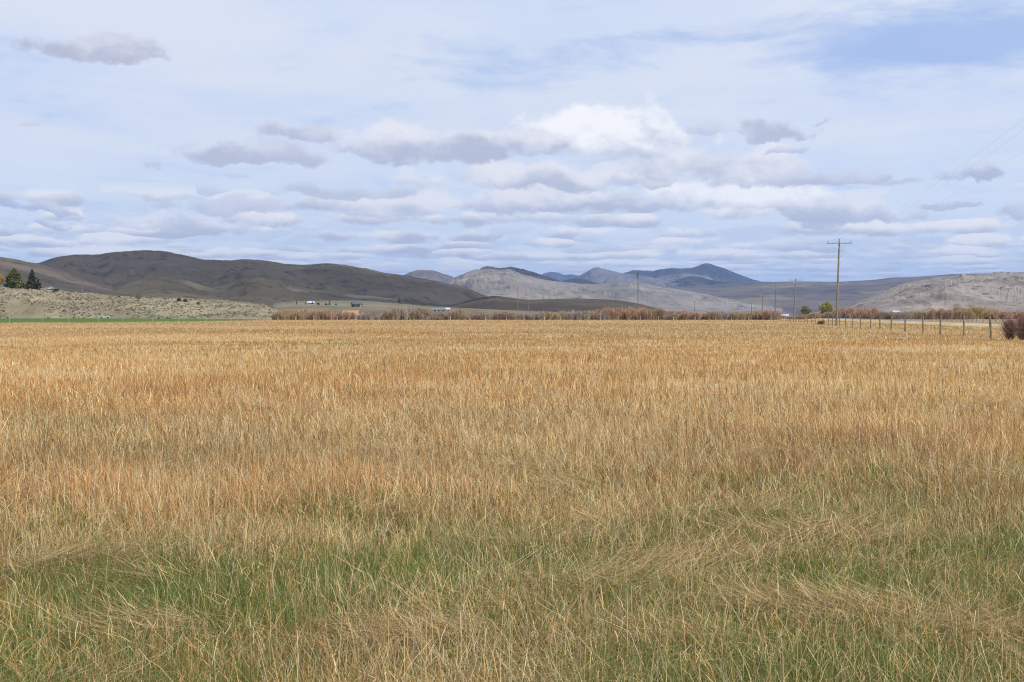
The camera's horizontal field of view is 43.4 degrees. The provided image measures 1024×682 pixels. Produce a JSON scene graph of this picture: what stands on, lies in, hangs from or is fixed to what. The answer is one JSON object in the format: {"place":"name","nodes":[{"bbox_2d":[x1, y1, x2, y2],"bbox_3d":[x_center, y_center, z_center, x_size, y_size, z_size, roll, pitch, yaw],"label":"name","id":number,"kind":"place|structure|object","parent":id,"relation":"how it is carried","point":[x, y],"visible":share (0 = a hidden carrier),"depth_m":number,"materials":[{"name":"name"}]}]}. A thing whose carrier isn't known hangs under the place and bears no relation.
{"place":"outdoors","nodes":[
{"label":"outdoors","id":0,"kind":"place"},
{"bbox_2d":[0,257,132,296],"bbox_3d":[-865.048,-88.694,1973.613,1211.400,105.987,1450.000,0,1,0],"label":"hill","id":1,"kind":"structure","parent":0,"point":[47,276],"depth_m":1682.36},
{"bbox_2d":[0,318,268,321],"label":"lawn","id":2,"kind":"structure","parent":0,"point":[78,319],"depth_m":450.13,"materials":[{"name":"green plant"}]},
{"bbox_2d":[0,285,277,317],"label":"bluff","id":3,"kind":"structure","parent":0,"point":[20,307],"depth_m":636.79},
{"bbox_2d":[4,268,25,287],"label":"pine tree","id":4,"kind":"object","parent":3,"relation":"on","point":[11,281],"visible":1,"depth_m":687.52,"materials":[{"name":"green plant"}]},
{"bbox_2d":[24,269,37,288],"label":"conifer tree","id":5,"kind":"object","parent":3,"relation":"on","point":[31,282],"visible":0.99,"depth_m":691.53,"materials":[{"name":"green plant"}]},
{"bbox_2d":[35,279,41,289],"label":"conifer tree","id":6,"kind":"object","parent":3,"relation":"on","point":[38,284],"visible":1,"depth_m":690.19,"materials":[{"name":"green plant"}]},
{"bbox_2d":[0,286,276,317],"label":"sagebrush","id":7,"kind":"object","parent":3,"relation":"on","point":[208,314],"visible":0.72,"depth_m":642.63,"materials":[{"name":"green plant"}]},
{"bbox_2d":[36,250,487,304],"bbox_3d":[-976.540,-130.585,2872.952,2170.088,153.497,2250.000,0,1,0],"label":"hill","id":8,"kind":"structure","parent":0,"point":[110,268],"depth_m":2244.48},
{"bbox_2d":[109,276,453,306],"bbox_3d":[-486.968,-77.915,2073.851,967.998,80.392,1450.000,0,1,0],"label":"hill","id":9,"kind":"structure","parent":0,"point":[263,290],"depth_m":1762.62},
{"bbox_2d":[351,302,361,306],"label":"barn","id":10,"kind":"structure","parent":0,"point":[356,304],"depth_m":897.45,"materials":[{"name":"white"}]},
{"bbox_2d":[270,301,568,316],"bbox_3d":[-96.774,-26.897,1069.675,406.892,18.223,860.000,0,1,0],"label":"terrace","id":11,"kind":"structure","parent":0,"point":[370,306],"depth_m":951.12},
{"bbox_2d":[432,308,444,310],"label":"ranch house","id":12,"kind":"structure","parent":11,"relation":"on","point":[438,309],"depth_m":876.76,"materials":[{"name":"white"}]},
{"bbox_2d":[405,270,453,282],"bbox_3d":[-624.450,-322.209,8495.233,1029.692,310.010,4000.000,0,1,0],"label":"mountain","id":13,"kind":"structure","parent":0,"point":[433,275],"depth_m":8205.45,"materials":[{"name":"grey"}]},
{"bbox_2d":[0,333,1023,681],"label":"green grass","id":14,"kind":"structure","parent":0,"point":[380,561],"depth_m":6.76,"materials":[{"name":"green plant"}]},
{"bbox_2d":[0,316,1023,681],"bbox_3d":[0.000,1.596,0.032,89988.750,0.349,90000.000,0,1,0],"label":"ground","id":15,"kind":"structure","parent":0,"point":[336,322],"depth_m":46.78,"materials":[{"name":"beige plant"}]},
{"bbox_2d":[270,310,288,319],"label":"willow shrub","id":16,"kind":"object","parent":15,"relation":"on","point":[281,315],"visible":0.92,"depth_m":432.98,"materials":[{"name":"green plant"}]},
{"bbox_2d":[287,309,308,319],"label":"willow shrub","id":17,"kind":"object","parent":15,"relation":"on","point":[299,314],"visible":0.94,"depth_m":426.73,"materials":[{"name":"beige plant"}]},
{"bbox_2d":[300,308,309,319],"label":"willow shrub","id":18,"kind":"object","parent":15,"relation":"on","point":[306,312],"visible":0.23,"depth_m":439.99,"materials":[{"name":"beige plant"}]},
{"bbox_2d":[309,308,334,319],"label":"willow shrub","id":19,"kind":"object","parent":15,"relation":"on","point":[327,315],"visible":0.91,"depth_m":426.01,"materials":[{"name":"brown plant"}]},
{"bbox_2d":[323,312,345,319],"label":"willow shrub","id":20,"kind":"object","parent":15,"relation":"on","point":[339,316],"visible":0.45,"depth_m":437.23,"materials":[{"name":"brown plant"}]},
{"bbox_2d":[335,311,351,319],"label":"willow shrub","id":21,"kind":"object","parent":15,"relation":"on","point":[348,315],"visible":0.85,"depth_m":439.45,"materials":[{"name":"brown plant"}]},
{"bbox_2d":[342,311,355,319],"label":"willow shrub","id":22,"kind":"object","parent":15,"relation":"on","point":[353,316],"visible":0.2,"depth_m":461.05,"materials":[{"name":"brown plant"}]},
{"bbox_2d":[343,310,360,314],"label":"barn","id":23,"kind":"structure","parent":15,"relation":"on","point":[356,311],"depth_m":499.24,"materials":[{"name":"orange"}]},
{"bbox_2d":[356,312,375,319],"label":"willow shrub","id":24,"kind":"object","parent":15,"relation":"on","point":[364,316],"visible":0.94,"depth_m":427.99,"materials":[{"name":"brown plant"}]},
{"bbox_2d":[374,314,382,319],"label":"willow shrub","id":25,"kind":"object","parent":15,"relation":"on","point":[378,317],"visible":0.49,"depth_m":437.99,"materials":[{"name":"brown plant"}]},
{"bbox_2d":[377,529,399,544],"bbox_3d":[-0.827,1.336,8.638,0.192,0.201,0.128,1,2,45],"label":"weed","id":26,"kind":"object","parent":15,"relation":"on","point":[388,533],"visible":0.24,"depth_m":8.61,"materials":[{"name":"green plant"}]},
{"bbox_2d":[381,309,400,319],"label":"willow shrub","id":27,"kind":"object","parent":15,"relation":"on","point":[386,315],"visible":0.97,"depth_m":424.05,"materials":[{"name":"brown plant"}]},
{"bbox_2d":[390,306,409,319],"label":"willow shrub","id":28,"kind":"object","parent":15,"relation":"on","point":[403,313],"visible":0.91,"depth_m":425.42,"materials":[{"name":"brown plant"}]},
{"bbox_2d":[407,310,417,319],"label":"willow shrub","id":29,"kind":"object","parent":15,"relation":"on","point":[413,315],"visible":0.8,"depth_m":436.28,"materials":[{"name":"brown plant"}]},
{"bbox_2d":[409,305,432,319],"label":"willow shrub","id":30,"kind":"object","parent":15,"relation":"on","point":[419,311],"visible":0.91,"depth_m":437.23,"materials":[{"name":"brown plant"}]},
{"bbox_2d":[420,313,436,319],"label":"willow shrub","id":31,"kind":"object","parent":15,"relation":"on","point":[429,315],"visible":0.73,"depth_m":436.35,"materials":[{"name":"brown plant"}]},
{"bbox_2d":[423,317,444,319],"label":"willow shrub","id":32,"kind":"object","parent":15,"relation":"on","point":[435,318],"visible":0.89,"depth_m":427.32,"materials":[{"name":"brown plant"}]},
{"bbox_2d":[442,309,467,319],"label":"willow shrub","id":33,"kind":"object","parent":15,"relation":"on","point":[455,315],"visible":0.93,"depth_m":427.49,"materials":[{"name":"brown plant"}]},
{"bbox_2d":[443,308,466,314],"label":"willow shrub","id":34,"kind":"object","parent":15,"relation":"on","point":[462,312],"visible":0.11,"depth_m":475.43,"materials":[{"name":"brown plant"}]},
{"bbox_2d":[465,313,476,319],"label":"willow shrub","id":35,"kind":"object","parent":15,"relation":"on","point":[468,318],"visible":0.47,"depth_m":430.09,"materials":[{"name":"brown plant"}]},
{"bbox_2d":[470,313,493,319],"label":"willow shrub","id":36,"kind":"object","parent":15,"relation":"on","point":[480,316],"visible":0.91,"depth_m":425.70,"materials":[{"name":"brown plant"}]},
{"bbox_2d":[491,313,508,319],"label":"willow shrub","id":37,"kind":"object","parent":15,"relation":"on","point":[495,315],"visible":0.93,"depth_m":430.56,"materials":[{"name":"brown plant"}]},
{"bbox_2d":[497,312,518,319],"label":"willow shrub","id":38,"kind":"object","parent":15,"relation":"on","point":[510,316],"visible":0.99,"depth_m":430.64,"materials":[{"name":"brown plant"}]},
{"bbox_2d":[295,316,748,319],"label":"field edge fence","id":39,"kind":"object","parent":15,"relation":"on","point":[560,318],"visible":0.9,"depth_m":404.69,"materials":[{"name":"brown wood"}]},
{"bbox_2d":[513,547,534,568],"bbox_3d":[0.072,1.358,7.883,0.137,0.221,0.197,0,1,0],"label":"weed","id":40,"kind":"object","parent":15,"relation":"on","point":[524,557],"visible":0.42,"depth_m":7.90,"materials":[{"name":"green plant"}]},
{"bbox_2d":[523,312,531,319],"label":"willow shrub","id":41,"kind":"object","parent":15,"relation":"on","point":[526,316],"visible":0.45,"depth_m":430.91,"materials":[{"name":"brown plant"}]},
{"bbox_2d":[529,312,545,319],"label":"willow shrub","id":42,"kind":"object","parent":15,"relation":"on","point":[533,315],"visible":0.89,"depth_m":424.25,"materials":[{"name":"brown plant"}]},
{"bbox_2d":[537,310,559,319],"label":"willow shrub","id":43,"kind":"object","parent":15,"relation":"on","point":[548,314],"visible":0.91,"depth_m":425.28,"materials":[{"name":"brown plant"}]},
{"bbox_2d":[558,310,565,319],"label":"willow shrub","id":44,"kind":"object","parent":15,"relation":"on","point":[562,312],"visible":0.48,"depth_m":433.85,"materials":[{"name":"brown plant"}]},
{"bbox_2d":[564,309,591,319],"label":"willow shrub","id":45,"kind":"object","parent":15,"relation":"on","point":[577,315],"visible":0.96,"depth_m":424.94,"materials":[{"name":"brown plant"}]},
{"bbox_2d":[583,310,596,319],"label":"willow shrub","id":46,"kind":"object","parent":15,"relation":"on","point":[591,316],"visible":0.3,"depth_m":438.54,"materials":[{"name":"brown plant"}]},
{"bbox_2d":[594,312,610,319],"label":"willow shrub","id":47,"kind":"object","parent":15,"relation":"on","point":[601,316],"visible":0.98,"depth_m":429.85,"materials":[{"name":"brown plant"}]},
{"bbox_2d":[593,307,621,319],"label":"willow shrub","id":48,"kind":"object","parent":15,"relation":"on","point":[614,314],"visible":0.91,"depth_m":431.34,"materials":[{"name":"brown plant"}]},
{"bbox_2d":[616,306,633,319],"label":"willow shrub","id":49,"kind":"object","parent":15,"relation":"on","point":[622,309],"visible":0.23,"depth_m":440.91,"materials":[{"name":"brown plant"}]},
{"bbox_2d":[619,308,636,319],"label":"willow shrub","id":50,"kind":"object","parent":15,"relation":"on","point":[626,314],"visible":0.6,"depth_m":434.45,"materials":[{"name":"brown plant"}]},
{"bbox_2d":[635,272,640,307],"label":"utility pole","id":51,"kind":"object","parent":15,"relation":"on","point":[637,289],"visible":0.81,"depth_m":619.75,"materials":[{"name":"wood"}]},
{"bbox_2d":[632,307,653,319],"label":"willow shrub","id":52,"kind":"object","parent":15,"relation":"on","point":[644,314],"visible":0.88,"depth_m":427.67,"materials":[{"name":"brown plant"}]},
{"bbox_2d":[646,309,662,319],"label":"willow shrub","id":53,"kind":"object","parent":15,"relation":"on","point":[654,316],"visible":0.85,"depth_m":428.88,"materials":[{"name":"brown plant"}]},
{"bbox_2d":[652,307,667,319],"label":"willow shrub","id":54,"kind":"object","parent":15,"relation":"on","point":[661,312],"visible":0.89,"depth_m":429.44,"materials":[{"name":"brown plant"}]},
{"bbox_2d":[662,312,685,319],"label":"willow shrub","id":55,"kind":"object","parent":15,"relation":"on","point":[668,316],"visible":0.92,"depth_m":425.31,"materials":[{"name":"brown plant"}]},
{"bbox_2d":[676,309,691,319],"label":"willow shrub","id":56,"kind":"object","parent":15,"relation":"on","point":[680,311],"visible":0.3,"depth_m":431.02,"materials":[{"name":"brown plant"}]},
{"bbox_2d":[678,311,702,319],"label":"willow shrub","id":57,"kind":"object","parent":15,"relation":"on","point":[695,316],"visible":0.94,"depth_m":425.74,"materials":[{"name":"brown plant"}]},
{"bbox_2d":[702,310,721,319],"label":"willow shrub","id":58,"kind":"object","parent":15,"relation":"on","point":[709,315],"visible":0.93,"depth_m":427.94,"materials":[{"name":"brown plant"}]},
{"bbox_2d":[710,310,730,319],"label":"willow shrub","id":59,"kind":"object","parent":15,"relation":"on","point":[725,316],"visible":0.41,"depth_m":432.21,"materials":[{"name":"brown plant"}]},
{"bbox_2d":[729,310,746,319],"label":"willow shrub","id":60,"kind":"object","parent":15,"relation":"on","point":[736,316],"visible":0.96,"depth_m":431.16,"materials":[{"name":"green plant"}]},
{"bbox_2d":[739,312,754,319],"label":"willow shrub","id":61,"kind":"object","parent":15,"relation":"on","point":[750,317],"visible":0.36,"depth_m":436.07,"materials":[{"name":"brown plant"}]},
{"bbox_2d":[745,312,759,319],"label":"willow shrub","id":62,"kind":"object","parent":15,"relation":"on","point":[754,313],"visible":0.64,"depth_m":437.18,"materials":[{"name":"brown plant"}]},
{"bbox_2d":[755,309,780,319],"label":"willow shrub","id":63,"kind":"object","parent":15,"relation":"on","point":[765,314],"visible":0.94,"depth_m":433.28,"materials":[{"name":"brown plant"}]},
{"bbox_2d":[789,279,799,319],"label":"power pole","id":64,"kind":"object","parent":15,"relation":"on","point":[794,299],"visible":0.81,"depth_m":384.64,"materials":[{"name":"brown wood"}]},
{"bbox_2d":[784,315,806,318],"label":"willow shrub","id":65,"kind":"object","parent":15,"relation":"on","point":[801,317],"visible":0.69,"depth_m":473.44,"materials":[{"name":"brown plant"}]},
{"bbox_2d":[801,306,810,314],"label":"tree","id":66,"kind":"object","parent":15,"relation":"on","point":[804,310],"visible":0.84,"depth_m":529.25,"materials":[{"name":"green plant"}]},
{"bbox_2d":[808,312,821,318],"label":"willow shrub","id":67,"kind":"object","parent":15,"relation":"on","point":[813,314],"visible":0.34,"depth_m":487.67,"materials":[{"name":"brown plant"}]},
{"bbox_2d":[818,302,833,313],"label":"tree","id":68,"kind":"object","parent":15,"relation":"on","point":[824,308],"visible":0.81,"depth_m":519.00,"materials":[{"name":"green plant"}]},
{"bbox_2d":[818,310,841,317],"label":"willow shrub","id":69,"kind":"object","parent":15,"relation":"on","point":[827,314],"visible":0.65,"depth_m":456.01,"materials":[{"name":"brown plant"}]},
{"bbox_2d":[831,307,845,317],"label":"willow shrub","id":70,"kind":"object","parent":15,"relation":"on","point":[839,311],"visible":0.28,"depth_m":474.90,"materials":[{"name":"brown plant"}]},
{"bbox_2d":[827,239,851,325],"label":"power pole","id":71,"kind":"object","parent":15,"relation":"on","point":[837,295],"visible":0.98,"depth_m":192.75,"materials":[{"name":"brown wood"}]},
{"bbox_2d":[847,309,875,318],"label":"willow shrub","id":72,"kind":"object","parent":15,"relation":"on","point":[863,314],"visible":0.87,"depth_m":456.05,"materials":[{"name":"brown plant"}]},
{"bbox_2d":[862,307,879,312],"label":"willow shrub","id":73,"kind":"object","parent":15,"relation":"on","point":[874,309],"visible":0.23,"depth_m":486.79,"materials":[{"name":"brown plant"}]},
{"bbox_2d":[874,311,894,318],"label":"willow shrub","id":74,"kind":"object","parent":15,"relation":"on","point":[884,315],"visible":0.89,"depth_m":456.31,"materials":[{"name":"brown plant"}]},
{"bbox_2d":[771,314,1017,338],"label":"roadside fence","id":75,"kind":"object","parent":15,"relation":"on","point":[990,324],"visible":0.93,"depth_m":124.67,"materials":[{"name":"brown wood"}]},
{"bbox_2d":[891,311,906,318],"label":"willow shrub","id":76,"kind":"object","parent":15,"relation":"on","point":[900,314],"visible":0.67,"depth_m":465.36,"materials":[{"name":"brown plant"}]},
{"bbox_2d":[894,310,911,318],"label":"willow shrub","id":77,"kind":"object","parent":15,"relation":"on","point":[908,315],"visible":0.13,"depth_m":482.54,"materials":[{"name":"brown plant"}]},
{"bbox_2d":[908,311,927,319],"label":"willow shrub","id":78,"kind":"object","parent":15,"relation":"on","point":[915,314],"visible":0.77,"depth_m":461.77,"materials":[{"name":"brown plant"}]},
{"bbox_2d":[914,310,938,319],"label":"willow shrub","id":79,"kind":"object","parent":15,"relation":"on","point":[925,314],"visible":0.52,"depth_m":461.81,"materials":[{"name":"brown plant"}]},
{"bbox_2d":[926,308,946,319],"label":"willow shrub","id":80,"kind":"object","parent":15,"relation":"on","point":[933,312],"visible":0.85,"depth_m":456.27,"materials":[{"name":"brown plant"}]},
{"bbox_2d":[942,309,961,319],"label":"willow shrub","id":81,"kind":"object","parent":15,"relation":"on","point":[950,315],"visible":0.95,"depth_m":454.44,"materials":[{"name":"brown plant"}]},
{"bbox_2d":[947,305,963,310],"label":"willow shrub","id":82,"kind":"object","parent":15,"relation":"on","point":[956,308],"visible":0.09,"depth_m":481.19,"materials":[{"name":"brown plant"}]},
{"bbox_2d":[892,316,1019,321],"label":"roadside fence","id":83,"kind":"object","parent":15,"relation":"on","point":[942,318],"visible":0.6,"depth_m":352.94,"materials":[{"name":"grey wood"}]},
{"bbox_2d":[950,308,977,319],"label":"willow shrub","id":84,"kind":"object","parent":15,"relation":"on","point":[965,312],"visible":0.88,"depth_m":455.05,"materials":[{"name":"brown plant"}]},
{"bbox_2d":[967,304,985,318],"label":"willow shrub","id":85,"kind":"object","parent":15,"relation":"on","point":[979,310],"visible":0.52,"depth_m":481.70,"materials":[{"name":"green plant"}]},
{"bbox_2d":[981,308,1007,318],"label":"willow shrub","id":86,"kind":"object","parent":15,"relation":"on","point":[987,313],"visible":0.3,"depth_m":473.08,"materials":[{"name":"brown plant"}]},
{"bbox_2d":[985,311,1012,319],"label":"willow shrub","id":87,"kind":"object","parent":15,"relation":"on","point":[1004,315],"visible":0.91,"depth_m":459.42,"materials":[{"name":"brown plant"}]},
{"bbox_2d":[995,314,1023,339],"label":"rose bush","id":88,"kind":"object","parent":15,"relation":"on","point":[1010,326],"visible":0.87,"depth_m":80.92,"materials":[{"name":"brown plant"}]},
{"bbox_2d":[1012,311,1022,318],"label":"willow shrub","id":89,"kind":"object","parent":15,"relation":"on","point":[1016,315],"visible":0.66,"depth_m":479.64,"materials":[{"name":"brown plant"}]},
{"bbox_2d":[0,0,1023,281],"label":"sky","id":90,"kind":"structure","parent":0,"point":[454,138],"materials":[{"name":"blue"}]},
{"bbox_2d":[481,266,561,281],"bbox_3d":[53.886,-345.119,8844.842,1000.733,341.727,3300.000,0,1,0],"label":"mountain","id":91,"kind":"structure","parent":0,"point":[528,273],"depth_m":8574.04,"materials":[{"name":"grey"}]},
{"bbox_2d":[446,296,665,312],"bbox_3d":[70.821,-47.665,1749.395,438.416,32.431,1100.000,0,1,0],"label":"hill","id":92,"kind":"structure","parent":0,"point":[546,305],"depth_m":1471.20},
{"bbox_2d":[542,272,577,280],"bbox_3d":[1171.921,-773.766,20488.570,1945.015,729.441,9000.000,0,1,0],"label":"mountain","id":93,"kind":"structure","parent":0,"point":[558,276],"depth_m":20792.15,"materials":[{"name":"blue stone"}]},
{"bbox_2d":[562,278,597,283],"bbox_3d":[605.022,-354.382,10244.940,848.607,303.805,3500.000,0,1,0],"label":"mountain","id":94,"kind":"structure","parent":0,"point":[579,280],"depth_m":10319.24,"materials":[{"name":"blue stone"}]},
{"bbox_2d":[444,269,782,313],"bbox_3d":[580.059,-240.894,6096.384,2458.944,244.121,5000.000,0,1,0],"label":"mountain","id":95,"kind":"structure","parent":0,"point":[495,282],"depth_m":4545.41,"materials":[{"name":"grey stone"}]},
{"bbox_2d":[574,267,655,283],"bbox_3d":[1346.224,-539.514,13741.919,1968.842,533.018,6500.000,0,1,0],"label":"mountain","id":96,"kind":"structure","parent":0,"point":[598,275],"depth_m":13921.54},
{"bbox_2d":[640,273,715,286],"bbox_3d":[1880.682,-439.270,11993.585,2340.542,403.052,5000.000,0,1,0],"label":"mountain","id":97,"kind":"structure","parent":0,"point":[664,281],"depth_m":12215.09,"materials":[{"name":"grey stone"}]},
{"bbox_2d":[625,263,761,283],"bbox_3d":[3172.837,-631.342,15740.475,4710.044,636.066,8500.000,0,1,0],"label":"mountain","id":98,"kind":"structure","parent":0,"point":[716,273],"depth_m":15396.83,"materials":[{"name":"stone"}]},
{"bbox_2d":[672,276,730,286],"bbox_3d":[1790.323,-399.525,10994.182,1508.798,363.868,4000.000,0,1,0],"label":"mountain","id":99,"kind":"structure","parent":0,"point":[691,281],"depth_m":11607.31,"materials":[{"name":"blue"}]},
{"bbox_2d":[666,273,988,315],"bbox_3d":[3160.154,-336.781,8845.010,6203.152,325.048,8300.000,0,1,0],"label":"slope","id":100,"kind":"structure","parent":0,"point":[812,296],"depth_m":6763.97,"materials":[{"name":"grey"}]},
{"bbox_2d":[812,318,1004,327],"bbox_3d":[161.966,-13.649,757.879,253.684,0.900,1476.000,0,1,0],"label":"road verge","id":101,"kind":"structure","parent":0,"point":[953,324],"depth_m":212.87,"materials":[{"name":"beige plant"}]},
{"bbox_2d":[839,307,866,317],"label":"willow shrub","id":102,"kind":"object","parent":101,"relation":"on","point":[848,310],"visible":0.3,"depth_m":468.89,"materials":[{"name":"brown plant"}]},
{"bbox_2d":[812,271,1023,313],"bbox_3d":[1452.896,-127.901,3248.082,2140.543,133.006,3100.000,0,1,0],"label":"hill","id":103,"kind":"structure","parent":0,"point":[1002,291],"depth_m":2119.27,"materials":[{"name":"grey stone"}]},
{"bbox_2d":[825,318,1017,324],"bbox_3d":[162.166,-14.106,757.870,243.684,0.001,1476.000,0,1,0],"label":"road","id":104,"kind":"structure","parent":0,"point":[929,321],"depth_m":234.69,"materials":[{"name":"grey asphalt"}]}
]}

